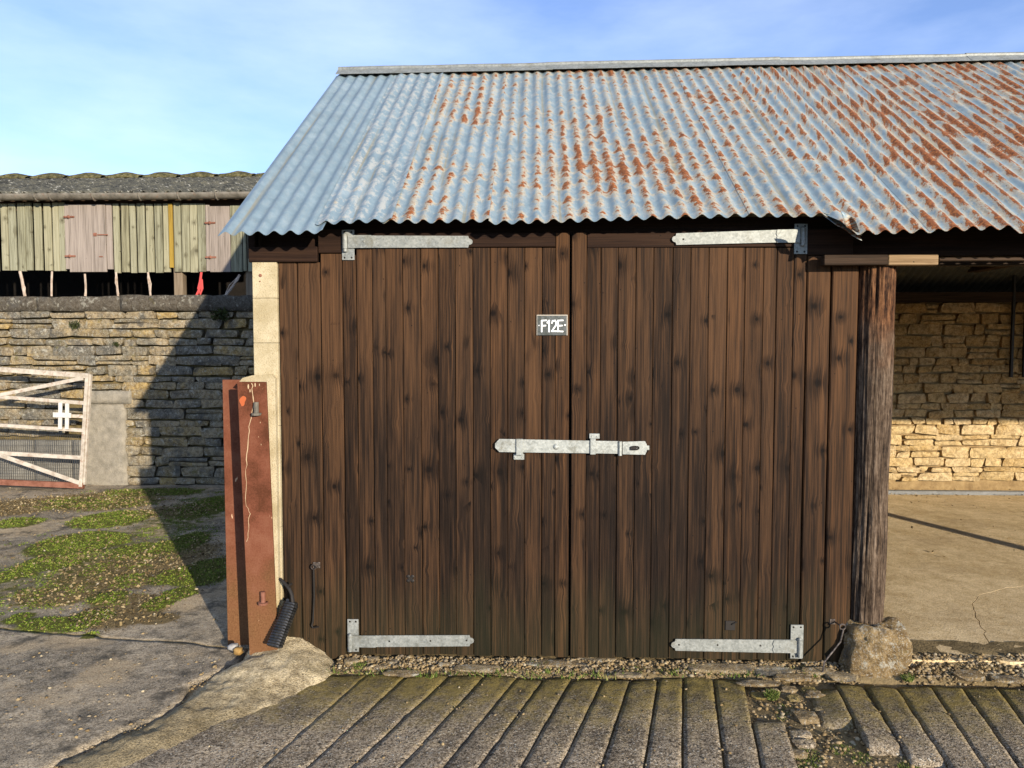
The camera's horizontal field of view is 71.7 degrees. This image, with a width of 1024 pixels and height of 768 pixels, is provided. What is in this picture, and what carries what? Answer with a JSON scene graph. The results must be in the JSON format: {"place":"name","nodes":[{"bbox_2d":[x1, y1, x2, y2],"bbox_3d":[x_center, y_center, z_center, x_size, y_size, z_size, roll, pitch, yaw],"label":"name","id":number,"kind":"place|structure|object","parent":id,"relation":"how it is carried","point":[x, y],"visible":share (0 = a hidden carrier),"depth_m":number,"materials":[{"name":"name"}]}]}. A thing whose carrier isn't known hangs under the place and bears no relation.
{"place":"outdoors","nodes":[
{"label":"outdoors","id":0,"kind":"place"},
{"bbox_2d":[0,484,248,767],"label":"yard","id":1,"kind":"structure","parent":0,"point":[200,635],"depth_m":4.04,"materials":[{"name":"concrete"}]},
{"bbox_2d":[0,367,92,488],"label":"metal gate","id":2,"kind":"structure","parent":1,"relation":"on","point":[82,457],"depth_m":7.99,"materials":[{"name":"white metal"}]},
{"bbox_2d":[0,487,225,633],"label":"leaf litter","id":3,"kind":"object","parent":1,"relation":"on","point":[100,562],"visible":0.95,"depth_m":5.42,"materials":[{"name":"plant"}]},
{"bbox_2d":[0,485,225,672],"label":"grit","id":4,"kind":"object","parent":1,"relation":"on","point":[48,571],"visible":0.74,"depth_m":5.28,"materials":[{"name":"beige gravel"}]},
{"bbox_2d":[0,488,225,635],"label":"moss","id":5,"kind":"object","parent":1,"relation":"on","point":[101,543],"visible":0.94,"depth_m":5.64,"materials":[{"name":"green plant"}]},
{"bbox_2d":[0,651,243,767],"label":"loose grit","id":6,"kind":"object","parent":1,"relation":"on","point":[110,719],"visible":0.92,"depth_m":3.26,"materials":[{"name":"beige gravel"}]},
{"bbox_2d":[227,643,238,650],"bbox_3d":[-1.486,1.399,3.770,0.053,0.036,0.054,0,3,2],"label":"broken stone","id":7,"kind":"object","parent":1,"relation":"on","point":[231,646],"visible":0.89,"depth_m":3.75,"materials":[{"name":"white stone"}]},
{"bbox_2d":[233,647,243,654],"bbox_3d":[-1.444,1.410,3.740,0.047,0.042,0.044,0,3,2],"label":"broken stone","id":8,"kind":"object","parent":1,"relation":"on","point":[238,650],"visible":1,"depth_m":3.72,"materials":[{"name":"stone"}]},
{"bbox_2d":[0,0,1023,175],"label":"sky","id":9,"kind":"structure","parent":0,"point":[105,87],"materials":[{"name":"blue"}]},
{"bbox_2d":[58,659,1023,767],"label":"ramp","id":10,"kind":"structure","parent":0,"point":[308,723],"depth_m":3.09,"materials":[{"name":"concrete"}]},
{"bbox_2d":[55,636,334,767],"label":"concrete haunch","id":11,"kind":"object","parent":10,"relation":"on","point":[251,683],"visible":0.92,"depth_m":3.29,"materials":[{"name":"beige concrete"}]},
{"bbox_2d":[267,578,297,648],"bbox_3d":[-1.184,1.188,3.658,0.117,0.336,0.167,1,3,16],"label":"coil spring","id":12,"kind":"object","parent":11,"relation":"on","point":[283,623],"visible":1,"depth_m":3.64,"materials":[{"name":"black metal"}]},
{"bbox_2d":[222,380,277,654],"bbox_3d":[-1.367,0.745,3.785,0.212,1.530,0.381,-2,4,-38],"label":"steel post","id":13,"kind":"object","parent":10,"relation":"on","point":[251,594],"visible":0.84,"depth_m":3.68,"materials":[{"name":"red metal"}]},
{"bbox_2d":[208,679,1023,767],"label":"groove grit","id":14,"kind":"object","parent":10,"relation":"on","point":[854,730],"visible":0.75,"depth_m":3.06,"materials":[{"name":"beige gravel"}]},
{"bbox_2d":[218,52,1023,661],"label":"shed","id":15,"kind":"structure","parent":10,"relation":"on","point":[756,382],"depth_m":3.70,"materials":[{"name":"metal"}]},
{"bbox_2d":[311,562,319,628],"bbox_3d":[-1.043,1.121,3.752,0.050,0.355,0.034,0,3,2],"label":"cabin hook","id":16,"kind":"object","parent":15,"relation":"attached to","point":[315,565],"visible":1,"depth_m":3.75,"materials":[{"name":"metal"}]},
{"bbox_2d":[342,230,617,656],"bbox_3d":[-0.156,0.322,3.715,1.447,2.241,0.099,0,3,2],"label":"door","id":17,"kind":"structure","parent":15,"relation":"in","point":[466,446],"depth_m":3.70,"materials":[{"name":"brown wood"}]},
{"bbox_2d":[537,315,567,334],"bbox_3d":[0.207,-0.303,3.647,0.158,0.105,0.007,0,3,2],"label":"number plate","id":18,"kind":"object","parent":15,"relation":"attached to","point":[552,324],"visible":1,"depth_m":3.65,"materials":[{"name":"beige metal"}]},
{"bbox_2d":[570,224,807,659],"bbox_3d":[0.912,0.316,3.675,1.209,2.258,0.103,0,3,2],"label":"door","id":19,"kind":"structure","parent":15,"relation":"in","point":[688,349],"depth_m":3.66,"materials":[{"name":"brown wood"}]},
{"bbox_2d":[822,619,845,671],"bbox_3d":[1.621,1.336,3.626,0.142,0.237,0.096,-1,3,-17],"label":"cabin hook","id":20,"kind":"object","parent":15,"relation":"attached to","point":[832,621],"visible":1,"depth_m":3.59,"materials":[{"name":"metal"}]},
{"bbox_2d":[327,659,919,681],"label":"weeds","id":21,"kind":"object","parent":10,"relation":"on","point":[909,678],"visible":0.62,"depth_m":3.58,"materials":[{"name":"green plant"}]},
{"bbox_2d":[332,640,1023,767],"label":"gravel","id":22,"kind":"structure","parent":10,"relation":"on","point":[833,676],"depth_m":3.60,"materials":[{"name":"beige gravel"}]},
{"bbox_2d":[764,688,918,767],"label":"grass","id":23,"kind":"structure","parent":10,"relation":"on","point":[773,694],"depth_m":2.92,"materials":[{"name":"green plant"}]},
{"bbox_2d":[883,490,1023,666],"label":"shed floor","id":24,"kind":"structure","parent":0,"point":[969,587],"depth_m":5.20,"materials":[{"name":"concrete"}]},
{"bbox_2d":[889,488,1023,562],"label":"straw debris","id":25,"kind":"object","parent":24,"relation":"on","point":[960,519],"visible":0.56,"depth_m":7.39,"materials":[{"name":"beige plant"}]},
{"label":"ground","id":26,"kind":"structure","parent":0,"visible":0},
{"bbox_2d":[0,295,253,484],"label":"stone wall","id":27,"kind":"structure","parent":26,"relation":"on","point":[164,368],"depth_m":8.34,"materials":[{"name":"stone"}]},
{"bbox_2d":[69,320,80,329],"bbox_3d":[-5.117,-0.693,8.288,0.150,0.130,0.074,0,3,7],"label":"wall plant","id":28,"kind":"object","parent":27,"relation":"attached to","point":[71,324],"depth_m":8.29,"materials":[{"name":"green plant"}]},
{"bbox_2d":[210,306,229,321],"bbox_3d":[-3.394,-0.807,8.211,0.257,0.184,0.136,0,3,-6],"label":"wall plant","id":29,"kind":"object","parent":27,"relation":"attached to","point":[219,315],"depth_m":8.21,"materials":[{"name":"green plant"}]},
{"bbox_2d":[0,171,264,296],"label":"barn","id":30,"kind":"structure","parent":26,"relation":"on","point":[164,229],"depth_m":8.59,"materials":[{"name":"wood"}]},
{"bbox_2d":[18,271,26,296],"bbox_3d":[-5.940,-1.217,8.603,0.096,0.309,0.037,0,3,10],"label":"rope","id":31,"kind":"object","parent":30,"relation":"hanging from","point":[22,284],"visible":0.96,"depth_m":8.59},
{"bbox_2d":[50,271,52,295],"bbox_3d":[-5.582,-1.215,8.591,0.040,0.302,0.022,0,3,2],"label":"rope","id":32,"kind":"object","parent":30,"relation":"hanging from","point":[51,288],"visible":1,"depth_m":8.59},
{"bbox_2d":[84,274,86,295],"bbox_3d":[-5.158,-1.198,8.572,0.046,0.270,0.029,1,3,20],"label":"rope","id":33,"kind":"object","parent":30,"relation":"hanging from","point":[85,292],"visible":1,"depth_m":8.57,"materials":[{"name":"beige fabric"}]},
{"bbox_2d":[115,272,118,295],"bbox_3d":[-4.770,-1.207,8.557,0.052,0.290,0.037,0,3,2],"label":"rope","id":34,"kind":"object","parent":30,"relation":"hanging from","point":[116,282],"visible":0.95,"depth_m":8.55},
{"bbox_2d":[147,272,151,295],"bbox_3d":[-4.370,-1.206,8.542,0.063,0.288,0.036,0,3,2],"label":"rope","id":35,"kind":"object","parent":30,"relation":"hanging from","point":[148,279],"visible":0.95,"depth_m":8.53,"materials":[{"name":"beige fabric"}]},
{"bbox_2d":[196,272,202,294],"bbox_3d":[-3.768,-1.201,8.528,0.104,0.292,0.029,0,3,2],"label":"rope","id":36,"kind":"object","parent":30,"relation":"hanging from","point":[200,286],"visible":0.9,"depth_m":8.52,"materials":[{"name":"red fabric"}]},
{"bbox_2d":[225,274,240,294],"bbox_3d":[-3.360,-1.185,8.510,0.208,0.270,0.039,0,3,2],"label":"rope","id":37,"kind":"object","parent":30,"relation":"hanging from","point":[236,279],"visible":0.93,"depth_m":8.50,"materials":[{"name":"grey fabric"}]},
{"bbox_2d":[838,617,912,678],"bbox_3d":[1.862,1.400,3.691,0.378,0.398,0.297,0,3,2],"label":"pad stone","id":38,"kind":"object","parent":26,"relation":"on","point":[883,649],"visible":0.67,"depth_m":3.57,"materials":[{"name":"beige stone"}]}
]}

